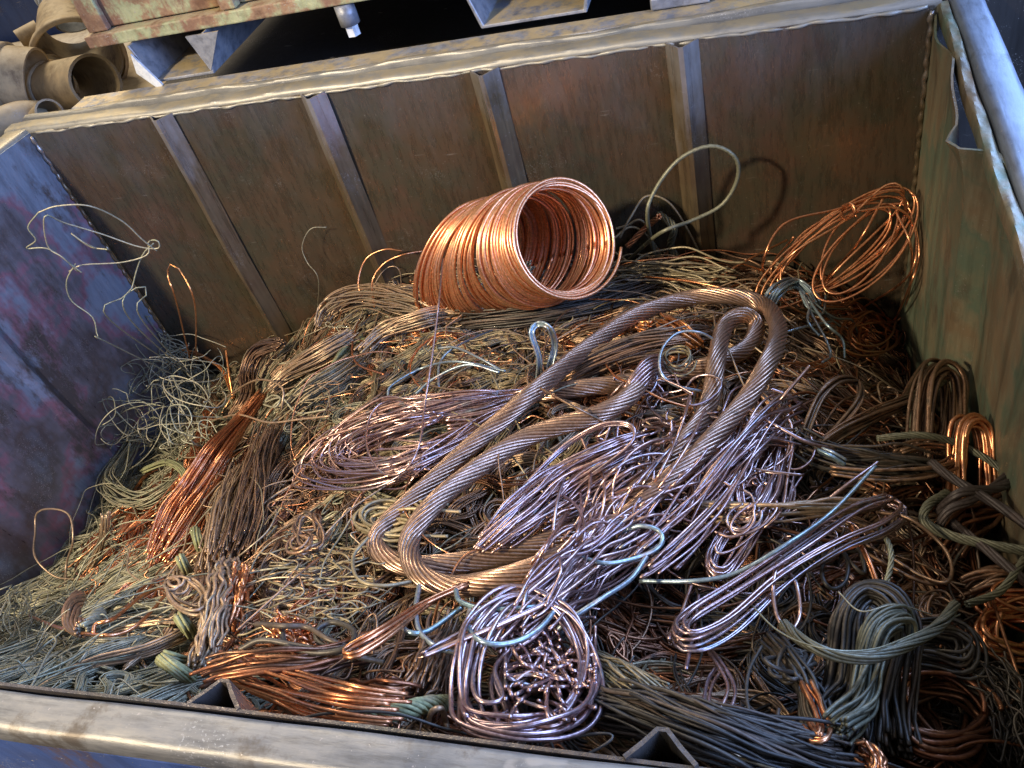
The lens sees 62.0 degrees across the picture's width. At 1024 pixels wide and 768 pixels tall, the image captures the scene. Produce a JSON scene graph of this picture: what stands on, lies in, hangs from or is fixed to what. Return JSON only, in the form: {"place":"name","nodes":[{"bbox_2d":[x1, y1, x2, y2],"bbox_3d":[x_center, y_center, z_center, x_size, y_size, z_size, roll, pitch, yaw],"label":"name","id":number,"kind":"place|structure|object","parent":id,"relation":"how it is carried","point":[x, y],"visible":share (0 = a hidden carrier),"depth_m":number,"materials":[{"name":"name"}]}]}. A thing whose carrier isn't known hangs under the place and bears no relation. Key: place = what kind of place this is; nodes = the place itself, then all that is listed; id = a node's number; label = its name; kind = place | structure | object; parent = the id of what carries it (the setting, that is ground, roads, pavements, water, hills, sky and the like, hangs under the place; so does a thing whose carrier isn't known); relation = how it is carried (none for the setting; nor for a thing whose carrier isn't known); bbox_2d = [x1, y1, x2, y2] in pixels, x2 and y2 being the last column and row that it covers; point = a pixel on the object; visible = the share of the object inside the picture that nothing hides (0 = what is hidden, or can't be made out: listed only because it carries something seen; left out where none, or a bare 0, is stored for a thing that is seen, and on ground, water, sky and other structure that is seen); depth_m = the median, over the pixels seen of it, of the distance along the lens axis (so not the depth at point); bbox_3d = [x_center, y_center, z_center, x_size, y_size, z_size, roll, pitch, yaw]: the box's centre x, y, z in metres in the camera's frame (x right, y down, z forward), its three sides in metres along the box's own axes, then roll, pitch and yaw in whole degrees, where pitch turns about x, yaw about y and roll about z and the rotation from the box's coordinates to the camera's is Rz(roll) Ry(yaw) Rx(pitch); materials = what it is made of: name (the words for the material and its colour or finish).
{"place":"outdoors","nodes":[
{"label":"outdoors","id":0,"kind":"place"},
{"bbox_2d":[652,411,804,537],"bbox_3d":[0.270,0.104,1.062,0.179,0.088,0.217,-1,45,18],"label":"wire tangle","id":1,"kind":"object","parent":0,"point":[757,482],"visible":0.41,"depth_m":1.03,"materials":[{"name":"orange metal"}]},
{"bbox_2d":[613,391,803,585],"bbox_3d":[0.274,0.130,1.014,0.118,0.102,0.368,26,58,37],"label":"wire hank","id":2,"kind":"object","parent":1,"relation":"on","point":[688,534],"visible":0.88,"depth_m":0.99,"materials":[{"name":"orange metal"}]},
{"bbox_2d":[686,427,801,514],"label":"wire hank","id":3,"kind":"object","parent":1,"relation":"on","point":[742,455],"visible":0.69,"depth_m":1.02,"materials":[{"name":"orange metal"}]},
{"label":"ground","id":4,"kind":"structure","parent":0,"visible":0},
{"bbox_2d":[0,0,65,42],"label":"blue crate","id":5,"kind":"object","parent":4,"relation":"on","point":[15,14],"depth_m":2.94,"materials":[{"name":"paint"}]},
{"bbox_2d":[12,29,170,338],"bbox_3d":[-1.342,-0.632,2.838,1.150,0.790,0.800,-1,45,18],"label":"pallet box","id":6,"kind":"object","parent":4,"relation":"on","point":[133,79],"depth_m":2.51,"materials":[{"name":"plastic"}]},
{"bbox_2d":[0,100,47,136],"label":"pipe fitting","id":7,"kind":"object","parent":6,"relation":"on","point":[14,112],"visible":0.39,"depth_m":2.07,"materials":[{"name":"beige metal"}]},
{"bbox_2d":[0,41,48,105],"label":"pipe fitting","id":8,"kind":"object","parent":6,"relation":"on","point":[17,63],"visible":0.48,"depth_m":2.11,"materials":[{"name":"beige metal"}]},
{"bbox_2d":[26,53,122,109],"bbox_3d":[-1.115,-0.760,2.179,0.260,0.171,0.143,18,53,33],"label":"pipe fitting","id":9,"kind":"object","parent":6,"relation":"on","point":[94,74],"visible":0.68,"depth_m":2.15,"materials":[{"name":"beige metal"}]},
{"bbox_2d":[29,0,128,94],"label":"pipe fitting","id":10,"kind":"object","parent":6,"relation":"on","point":[51,13],"visible":0.42,"depth_m":2.36,"materials":[{"name":"beige metal"}]},
{"bbox_2d":[0,0,1023,767],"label":"scrap bin","id":11,"kind":"object","parent":4,"relation":"on","point":[226,196],"visible":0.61,"depth_m":1.56,"materials":[{"name":"grey metal"}]},
{"bbox_2d":[26,204,201,387],"bbox_3d":[-0.814,-0.102,1.865,0.181,0.846,0.542,-41,47,-23],"label":"bent wire","id":12,"kind":"object","parent":11,"relation":"in","point":[186,371],"visible":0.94,"depth_m":1.55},
{"bbox_2d":[185,356,987,767],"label":"copper wire","id":13,"kind":"object","parent":11,"relation":"in","point":[663,572],"depth_m":1.09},
{"bbox_2d":[0,311,475,709],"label":"wire tangle","id":14,"kind":"object","parent":13,"relation":"on","point":[36,653],"visible":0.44,"depth_m":1.23,"materials":[{"name":"metal"}]},
{"bbox_2d":[0,582,32,637],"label":"wire bundle","id":15,"kind":"object","parent":14,"relation":"on","point":[10,597],"visible":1,"depth_m":1.39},
{"bbox_2d":[61,590,93,638],"bbox_3d":[-0.568,0.301,1.113,0.182,0.117,0.035,28,59,38],"label":"coil","id":16,"kind":"object","parent":14,"relation":"on","point":[75,601],"visible":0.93,"depth_m":1.09,"materials":[{"name":"brown metal"}]},
{"bbox_2d":[28,587,165,636],"bbox_3d":[-0.635,0.321,1.269,0.548,0.331,0.126,14,51,30],"label":"bent wire","id":17,"kind":"object","parent":14,"relation":"on","point":[92,633],"visible":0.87,"depth_m":1.04,"materials":[{"name":"orange metal"}]},
{"bbox_2d":[96,427,177,513],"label":"wire bundle","id":18,"kind":"object","parent":14,"relation":"on","point":[150,500],"visible":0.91,"depth_m":1.88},
{"bbox_2d":[86,315,232,486],"bbox_3d":[-0.709,0.035,1.917,0.597,0.422,0.424,10,49,28],"label":"wire tangle","id":19,"kind":"object","parent":14,"relation":"on","point":[197,376],"visible":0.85,"depth_m":2.02,"materials":[{"name":"metal"}]},
{"bbox_2d":[154,652,197,684],"bbox_3d":[-0.351,0.299,0.893,0.039,0.036,0.018,14,51,30],"label":"cable stub","id":20,"kind":"object","parent":14,"relation":"on","point":[173,667],"visible":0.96,"depth_m":0.88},
{"bbox_2d":[145,389,266,568],"bbox_3d":[-0.538,0.145,1.545,0.082,0.106,0.451,-1,45,18],"label":"wire hank","id":21,"kind":"object","parent":14,"relation":"on","point":[170,523],"visible":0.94,"depth_m":1.48,"materials":[{"name":"orange metal"}]},
{"bbox_2d":[285,511,331,555],"bbox_3d":[-0.265,0.191,1.109,0.054,0.045,0.098,-15,42,3],"label":"wire coil","id":22,"kind":"object","parent":14,"relation":"on","point":[305,542],"visible":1,"depth_m":1.10,"materials":[{"name":"brown metal"}]},
{"bbox_2d":[237,539,386,635],"bbox_3d":[-0.245,0.238,1.008,0.224,0.089,0.175,-1,45,18],"label":"wire bundle","id":23,"kind":"object","parent":22,"relation":"on","point":[330,586],"visible":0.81,"depth_m":1.01,"materials":[{"name":"brown metal"}]},
{"bbox_2d":[262,608,320,654],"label":"wire bundle","id":24,"kind":"object","parent":23,"relation":"on","point":[298,635],"visible":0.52,"depth_m":0.91,"materials":[{"name":"orange metal"}]},
{"bbox_2d":[215,645,411,726],"bbox_3d":[-0.203,0.291,0.817,0.263,0.104,0.052,9,49,27],"label":"wire bundle","id":25,"kind":"object","parent":14,"relation":"on","point":[362,697],"visible":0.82,"depth_m":0.77,"materials":[{"name":"orange metal"}]},
{"bbox_2d":[275,351,365,422],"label":"wire hank","id":26,"kind":"object","parent":14,"relation":"on","point":[341,371],"visible":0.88,"depth_m":1.55,"materials":[{"name":"brown metal"}]},
{"bbox_2d":[351,499,460,587],"bbox_3d":[-0.151,0.192,1.043,0.160,0.069,0.166,-1,45,18],"label":"wire coil","id":27,"kind":"object","parent":14,"relation":"on","point":[376,505],"visible":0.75,"depth_m":1.07,"materials":[{"name":"brown metal"}]},
{"bbox_2d":[58,249,905,728],"bbox_3d":[-0.232,0.135,1.439,1.761,0.702,1.172,-1,45,18],"label":"wire tangle","id":28,"kind":"object","parent":14,"relation":"on","point":[140,529],"visible":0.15,"depth_m":1.48,"materials":[{"name":"orange metal"}]},
{"bbox_2d":[626,144,740,262],"bbox_3d":[0.304,-0.307,1.566,0.162,0.329,0.193,-23,43,-5],"label":"wire loop","id":29,"kind":"object","parent":28,"relation":"on","point":[665,174],"visible":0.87,"depth_m":1.46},
{"bbox_2d":[40,251,965,767],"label":"wire tangle","id":30,"kind":"object","parent":14,"relation":"on","point":[172,637],"visible":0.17,"depth_m":1.22,"materials":[{"name":"orange metal"}]},
{"bbox_2d":[186,554,240,675],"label":"wire hank","id":31,"kind":"object","parent":30,"relation":"on","point":[212,621],"visible":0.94,"depth_m":0.97,"materials":[{"name":"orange metal"}]},
{"bbox_2d":[163,575,210,616],"bbox_3d":[-0.405,0.256,1.055,0.040,0.089,0.169,-41,47,-23],"label":"wire coil","id":32,"kind":"object","parent":31,"relation":"on","point":[170,586],"visible":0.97,"depth_m":1.03,"materials":[{"name":"orange metal"}]},
{"bbox_2d":[198,460,247,571],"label":"wire hank","id":33,"kind":"object","parent":30,"relation":"on","point":[217,520],"visible":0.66,"depth_m":1.28,"materials":[{"name":"brown metal"}]},
{"bbox_2d":[211,418,283,570],"bbox_3d":[-0.415,0.160,1.370,0.070,0.159,0.420,-19,42,0],"label":"wire hank","id":34,"kind":"object","parent":30,"relation":"on","point":[266,443],"visible":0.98,"depth_m":1.32,"materials":[{"name":"brown metal"}]},
{"bbox_2d":[292,287,787,598],"bbox_3d":[0.069,0.072,1.167,0.807,0.165,0.490,-22,42,-4],"label":"stranded cable","id":35,"kind":"object","parent":30,"relation":"on","point":[451,475],"visible":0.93,"depth_m":1.17,"materials":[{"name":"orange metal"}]},
{"bbox_2d":[365,258,443,476],"bbox_3d":[-0.147,-0.033,1.274,0.135,0.100,0.426,-1,45,18],"label":"bent wire","id":36,"kind":"object","parent":35,"relation":"on","point":[423,415],"visible":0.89,"depth_m":1.23,"materials":[{"name":"orange metal"}]},
{"bbox_2d":[342,581,467,659],"bbox_3d":[-0.104,0.240,0.877,0.025,0.090,0.155,20,54,34],"label":"wire loop","id":37,"kind":"object","parent":35,"relation":"on","point":[399,622],"visible":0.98,"depth_m":0.85,"materials":[{"name":"orange metal"}]},
{"bbox_2d":[529,321,557,377],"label":"wire loop","id":38,"kind":"object","parent":35,"relation":"on","point":[534,326],"visible":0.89,"depth_m":1.25,"materials":[{"name":"grey metal"}]},
{"bbox_2d":[473,430,651,554],"bbox_3d":[0.066,0.134,1.044,0.270,0.079,0.087,-35,45,-17],"label":"wire hank","id":39,"kind":"object","parent":35,"relation":"on","point":[504,521],"visible":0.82,"depth_m":1.04,"materials":[{"name":"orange metal"}]},
{"bbox_2d":[523,420,636,486],"bbox_3d":[0.083,0.090,1.062,0.154,0.043,0.058,-23,43,-5],"label":"wire loop","id":40,"kind":"object","parent":39,"relation":"on","point":[571,441],"visible":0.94,"depth_m":1.07,"materials":[{"name":"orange metal"}]},
{"bbox_2d":[513,395,708,663],"bbox_3d":[0.124,0.146,0.986,0.180,0.149,0.440,5,47,24],"label":"wire hank","id":41,"kind":"object","parent":35,"relation":"on","point":[588,590],"visible":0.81,"depth_m":0.97,"materials":[{"name":"orange metal"}]},
{"bbox_2d":[418,549,616,658],"bbox_3d":[0.017,0.223,0.872,0.244,0.108,0.044,-41,47,-23],"label":"wire loop","id":42,"kind":"object","parent":41,"relation":"on","point":[447,643],"visible":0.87,"depth_m":0.83,"materials":[{"name":"metal"}]},
{"bbox_2d":[488,538,593,654],"bbox_3d":[0.027,0.213,0.889,0.034,0.068,0.179,17,53,32],"label":"wire hank","id":43,"kind":"object","parent":41,"relation":"on","point":[548,580],"visible":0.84,"depth_m":0.89,"materials":[{"name":"orange metal"}]},
{"bbox_2d":[556,524,664,630],"bbox_3d":[0.097,0.203,0.914,0.065,0.055,0.176,19,54,34],"label":"wire loop","id":44,"kind":"object","parent":41,"relation":"on","point":[643,557],"visible":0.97,"depth_m":0.92,"materials":[{"name":"blue metal"}]},
{"bbox_2d":[595,367,722,482],"bbox_3d":[0.203,0.048,1.139,0.202,0.070,0.249,-1,45,18],"label":"wire tangle","id":45,"kind":"object","parent":35,"relation":"on","point":[671,425],"visible":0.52,"depth_m":1.14,"materials":[{"name":"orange metal"}]},
{"bbox_2d":[678,418,815,554],"bbox_3d":[0.270,0.114,1.029,0.233,0.058,0.139,-54,53,-33],"label":"wire tangle","id":46,"kind":"object","parent":35,"relation":"on","point":[751,524],"visible":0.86,"depth_m":0.96,"materials":[{"name":"orange metal"}]},
{"bbox_2d":[565,324,713,380],"bbox_3d":[0.195,-0.046,1.298,0.255,0.083,0.063,-20,42,-2],"label":"wire bundle","id":47,"kind":"object","parent":30,"relation":"on","point":[598,356],"visible":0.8,"depth_m":1.27,"materials":[{"name":"brown metal"}]},
{"bbox_2d":[797,276,902,362],"bbox_3d":[0.600,-0.091,1.547,0.172,0.279,0.363,15,52,31],"label":"loose coil","id":48,"kind":"object","parent":30,"relation":"on","point":[872,315],"visible":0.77,"depth_m":1.54,"materials":[{"name":"orange metal"}]},
{"bbox_2d":[175,253,875,767],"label":"wire tangle","id":49,"kind":"object","parent":14,"relation":"on","point":[499,381],"visible":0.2,"depth_m":1.46,"materials":[{"name":"brown metal"}]},
{"bbox_2d":[225,337,287,423],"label":"wire hank","id":50,"kind":"object","parent":49,"relation":"on","point":[260,350],"visible":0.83,"depth_m":1.95,"materials":[{"name":"brown metal"}]},
{"bbox_2d":[267,328,360,393],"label":"wire hank","id":51,"kind":"object","parent":49,"relation":"on","point":[306,361],"visible":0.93,"depth_m":1.65,"materials":[{"name":"brown metal"}]},
{"bbox_2d":[314,283,483,359],"bbox_3d":[-0.265,-0.109,1.700,0.458,0.156,0.208,14,51,30],"label":"wire hank","id":52,"kind":"object","parent":49,"relation":"on","point":[380,294],"visible":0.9,"depth_m":1.66,"materials":[{"name":"orange metal"}]},
{"bbox_2d":[387,330,505,394],"bbox_3d":[-0.114,-0.032,1.403,0.194,0.094,0.211,-18,42,0],"label":"bent wire","id":53,"kind":"object","parent":49,"relation":"on","point":[495,369],"visible":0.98,"depth_m":1.34,"materials":[{"name":"blue metal"}]},
{"bbox_2d":[413,177,622,318],"bbox_3d":[0.008,-0.214,1.543,0.398,0.358,0.218,18,53,33],"label":"copper coil","id":54,"kind":"object","parent":49,"relation":"on","point":[519,237],"visible":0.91,"depth_m":1.48,"materials":[{"name":"metal"}]},
{"bbox_2d":[572,650,669,747],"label":"wire hank","id":55,"kind":"object","parent":49,"relation":"on","point":[613,670],"visible":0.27,"depth_m":0.79,"materials":[{"name":"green metal"}]},
{"bbox_2d":[583,678,864,767],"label":"wire rope","id":56,"kind":"object","parent":55,"relation":"on","point":[722,731],"visible":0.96,"depth_m":0.70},
{"bbox_2d":[578,246,744,293],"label":"wire bundle","id":57,"kind":"object","parent":49,"relation":"on","point":[665,272],"visible":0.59,"depth_m":1.54,"materials":[{"name":"brown metal"}]},
{"bbox_2d":[444,272,666,332],"bbox_3d":[0.076,-0.136,1.556,0.424,0.094,0.112,-12,43,7],"label":"wire bundle","id":58,"kind":"object","parent":57,"relation":"on","point":[510,318],"visible":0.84,"depth_m":1.53,"materials":[{"name":"metal"}]},
{"bbox_2d":[142,251,1021,767],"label":"wire tangle","id":59,"kind":"object","parent":14,"relation":"on","point":[627,620],"visible":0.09,"depth_m":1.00,"materials":[{"name":"orange metal"}]},
{"bbox_2d":[221,561,255,631],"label":"wire hank","id":60,"kind":"object","parent":59,"relation":"on","point":[241,591],"visible":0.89,"depth_m":1.03,"materials":[{"name":"orange metal"}]},
{"bbox_2d":[189,630,379,689],"bbox_3d":[-0.226,0.288,0.865,0.177,0.094,0.049,-22,42,-4],"label":"wire bundle","id":61,"kind":"object","parent":59,"relation":"on","point":[318,665],"visible":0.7,"depth_m":0.84,"materials":[{"name":"orange metal"}]},
{"bbox_2d":[238,619,384,664],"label":"wire loop","id":62,"kind":"object","parent":61,"relation":"on","point":[318,634],"visible":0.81,"depth_m":0.88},
{"bbox_2d":[349,676,421,706],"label":"wire bundle","id":63,"kind":"object","parent":59,"relation":"on","point":[392,682],"visible":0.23,"depth_m":0.79,"materials":[{"name":"orange metal"}]},
{"bbox_2d":[364,694,448,721],"bbox_3d":[-0.091,0.297,0.772,0.077,0.055,0.025,-25,43,-7],"label":"twisted wire","id":64,"kind":"object","parent":59,"relation":"on","point":[421,705],"visible":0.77,"depth_m":0.76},
{"bbox_2d":[399,608,458,696],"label":"wire bundle","id":65,"kind":"object","parent":59,"relation":"on","point":[425,672],"visible":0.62,"depth_m":0.82,"materials":[{"name":"brown metal"}]},
{"bbox_2d":[448,583,604,742],"bbox_3d":[0.019,0.266,0.803,0.149,0.126,0.188,-1,45,18],"label":"wire skein","id":66,"kind":"object","parent":59,"relation":"on","point":[508,723],"visible":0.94,"depth_m":0.78,"materials":[{"name":"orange metal"}]},
{"bbox_2d":[402,584,565,654],"bbox_3d":[-0.046,0.240,0.872,0.182,0.078,0.097,4,47,23],"label":"wire loop","id":67,"kind":"object","parent":66,"relation":"on","point":[420,632],"visible":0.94,"depth_m":0.85,"materials":[{"name":"blue metal"}]},
{"bbox_2d":[303,356,1023,767],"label":"wire tangle","id":68,"kind":"object","parent":59,"relation":"on","point":[807,626],"visible":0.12,"depth_m":0.93,"materials":[{"name":"metal"}]},
{"bbox_2d":[705,489,773,581],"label":"wire hank","id":69,"kind":"object","parent":68,"relation":"on","point":[736,562],"visible":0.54,"depth_m":0.95,"materials":[{"name":"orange metal"}]},
{"bbox_2d":[757,630,835,741],"bbox_3d":[0.265,0.279,0.796,0.054,0.080,0.144,-11,43,8],"label":"wire knot","id":70,"kind":"object","parent":68,"relation":"on","point":[791,665],"visible":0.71,"depth_m":0.79,"materials":[{"name":"metal"}]},
{"bbox_2d":[799,679,832,744],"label":"wire loop","id":71,"kind":"object","parent":70,"relation":"hanging from","point":[817,728],"visible":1,"depth_m":0.73,"materials":[{"name":"orange metal"}]},
{"bbox_2d":[958,562,1023,598],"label":"wire bundle","id":72,"kind":"object","parent":68,"relation":"on","point":[984,579],"visible":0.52,"depth_m":0.95,"materials":[{"name":"brown metal"}]},
{"bbox_2d":[671,493,907,652],"bbox_3d":[0.304,0.194,0.911,0.344,0.128,0.057,-35,45,-17],"label":"wire hank","id":73,"kind":"object","parent":59,"relation":"on","point":[762,604],"visible":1,"depth_m":0.89,"materials":[{"name":"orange metal"}]},
{"bbox_2d":[702,650,736,705],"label":"wire loop","id":74,"kind":"object","parent":73,"relation":"on","point":[714,656],"visible":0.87,"depth_m":0.78,"materials":[{"name":"grey metal"}]},
{"bbox_2d":[639,464,876,583],"bbox_3d":[0.285,0.164,0.931,0.306,0.030,0.059,-24,43,-7],"label":"bent wire","id":75,"kind":"object","parent":73,"relation":"on","point":[832,511],"visible":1,"depth_m":0.92,"materials":[{"name":"blue metal"}]},
{"bbox_2d":[683,497,886,525],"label":"wire bundle","id":76,"kind":"object","parent":73,"relation":"on","point":[817,508],"visible":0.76,"depth_m":0.97,"materials":[{"name":"orange metal"}]},
{"bbox_2d":[864,510,953,585],"bbox_3d":[0.440,0.184,0.947,0.070,0.024,0.106,-41,47,-23],"label":"wire loop","id":77,"kind":"object","parent":73,"relation":"on","point":[935,582],"visible":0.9,"depth_m":0.94,"materials":[{"name":"brown metal"}]},
{"bbox_2d":[764,277,857,363],"bbox_3d":[0.485,-0.069,1.408,0.141,0.206,0.291,7,48,25],"label":"wire bundle","id":78,"kind":"object","parent":59,"relation":"on","point":[781,289],"visible":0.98,"depth_m":1.40,"materials":[{"name":"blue metal"}]},
{"bbox_2d":[791,375,864,472],"bbox_3d":[0.414,0.043,1.115,0.050,0.053,0.190,28,59,38],"label":"wire loop","id":79,"kind":"object","parent":59,"relation":"on","point":[855,406],"visible":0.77,"depth_m":1.11,"materials":[{"name":"brown metal"}]},
{"bbox_2d":[790,427,947,487],"bbox_3d":[0.462,0.110,1.081,0.212,0.133,0.072,-8,43,11],"label":"wire bundle","id":80,"kind":"object","parent":59,"relation":"on","point":[855,455],"visible":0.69,"depth_m":1.05,"materials":[{"name":"metal"}]},
{"bbox_2d":[853,738,888,767],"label":"wire bundle","id":81,"kind":"object","parent":59,"relation":"on","point":[872,755],"visible":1,"depth_m":0.70,"materials":[{"name":"orange metal"}]},
{"bbox_2d":[905,358,969,466],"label":"wire hank","id":82,"kind":"object","parent":59,"relation":"on","point":[954,399],"visible":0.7,"depth_m":1.15,"materials":[{"name":"brown metal"}]},
{"bbox_2d":[888,661,1003,767],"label":"copper coil","id":83,"kind":"object","parent":59,"relation":"on","point":[942,744],"visible":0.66,"depth_m":0.80,"materials":[{"name":"metal"}]},
{"bbox_2d":[821,579,923,767],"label":"wire hank","id":84,"kind":"object","parent":83,"relation":"on","point":[892,717],"visible":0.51,"depth_m":0.79,"materials":[{"name":"metal"}]},
{"bbox_2d":[822,603,918,746],"bbox_3d":[0.318,0.253,0.759,0.046,0.075,0.164,23,56,36],"label":"wire rope","id":85,"kind":"object","parent":84,"relation":"on","point":[882,626],"visible":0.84,"depth_m":0.75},
{"bbox_2d":[903,616,988,680],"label":"wire hank","id":86,"kind":"object","parent":83,"relation":"on","point":[963,650],"visible":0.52,"depth_m":0.84,"materials":[{"name":"metal"}]},
{"bbox_2d":[778,599,960,664],"bbox_3d":[0.352,0.233,0.793,0.184,0.113,0.086,-16,42,3],"label":"stranded wire","id":87,"kind":"object","parent":86,"relation":"on","point":[935,628],"visible":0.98,"depth_m":0.75,"materials":[{"name":"metal"}]},
{"bbox_2d":[957,647,1023,767],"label":"wire bundle","id":88,"kind":"object","parent":83,"relation":"on","point":[1006,727],"visible":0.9,"depth_m":0.80,"materials":[{"name":"metal"}]},
{"bbox_2d":[755,182,920,332],"bbox_3d":[0.592,-0.155,1.517,0.341,0.419,0.177,-17,42,1],"label":"loose coil","id":89,"kind":"object","parent":11,"relation":"in","point":[856,205],"visible":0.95,"depth_m":1.42,"materials":[{"name":"orange metal"}]},
{"bbox_2d":[799,383,916,469],"bbox_3d":[0.570,0.050,1.268,0.069,0.315,0.500,22,56,35],"label":"wire bundle","id":90,"kind":"object","parent":11,"relation":"in","point":[837,433],"visible":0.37,"depth_m":1.11,"materials":[{"name":"brown metal"}]},
{"bbox_2d":[446,383,915,663],"bbox_3d":[0.233,0.160,1.123,0.641,0.192,0.499,-1,45,18],"label":"wire tangle","id":91,"kind":"object","parent":90,"relation":"on","point":[704,588],"visible":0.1,"depth_m":1.02,"materials":[{"name":"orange metal"}]},
{"bbox_2d":[921,492,1003,561],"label":"wire bundle","id":92,"kind":"object","parent":11,"relation":"in","point":[987,520],"visible":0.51,"depth_m":1.02,"materials":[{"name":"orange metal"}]},
{"bbox_2d":[945,412,997,513],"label":"wire hank","id":93,"kind":"object","parent":92,"relation":"on","point":[979,426],"visible":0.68,"depth_m":1.07,"materials":[{"name":"orange metal"}]},
{"bbox_2d":[829,438,958,481],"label":"wire loop","id":94,"kind":"object","parent":93,"relation":"on","point":[938,447],"visible":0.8,"depth_m":1.04,"materials":[{"name":"brown metal"}]},
{"bbox_2d":[876,431,998,470],"bbox_3d":[0.553,0.086,1.068,0.178,0.050,0.054,15,52,31],"label":"stranded wire","id":95,"kind":"object","parent":93,"relation":"on","point":[984,457],"visible":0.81,"depth_m":1.08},
{"bbox_2d":[918,489,1023,555],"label":"stranded wire","id":96,"kind":"object","parent":11,"relation":"in","point":[929,504],"visible":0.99,"depth_m":0.97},
{"bbox_2d":[933,479,1010,514],"bbox_3d":[0.557,0.123,1.002,0.132,0.054,0.023,-24,43,-7],"label":"black cable","id":97,"kind":"object","parent":11,"relation":"in","point":[961,492],"visible":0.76,"depth_m":0.98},
{"bbox_2d":[926,459,1023,528],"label":"black cable","id":98,"kind":"object","parent":11,"relation":"in","point":[1005,510],"visible":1,"depth_m":0.98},
{"bbox_2d":[948,518,1023,586],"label":"black cable","id":99,"kind":"object","parent":11,"relation":"in","point":[995,556],"visible":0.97,"depth_m":0.94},
{"bbox_2d":[964,555,1023,607],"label":"stranded wire","id":100,"kind":"object","parent":11,"relation":"in","point":[1004,586],"visible":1,"depth_m":0.91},
{"bbox_2d":[970,579,1023,670],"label":"copper coil","id":101,"kind":"object","parent":11,"relation":"in","point":[1009,612],"visible":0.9,"depth_m":0.90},
{"bbox_2d":[72,0,1023,148],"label":"scrap bin","id":102,"kind":"object","parent":4,"relation":"on","point":[298,43],"visible":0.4,"depth_m":1.85,"materials":[{"name":"metal"}]},
{"bbox_2d":[71,0,590,86],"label":"pallet","id":103,"kind":"object","parent":102,"relation":"on","point":[169,40],"visible":1,"depth_m":1.74,"materials":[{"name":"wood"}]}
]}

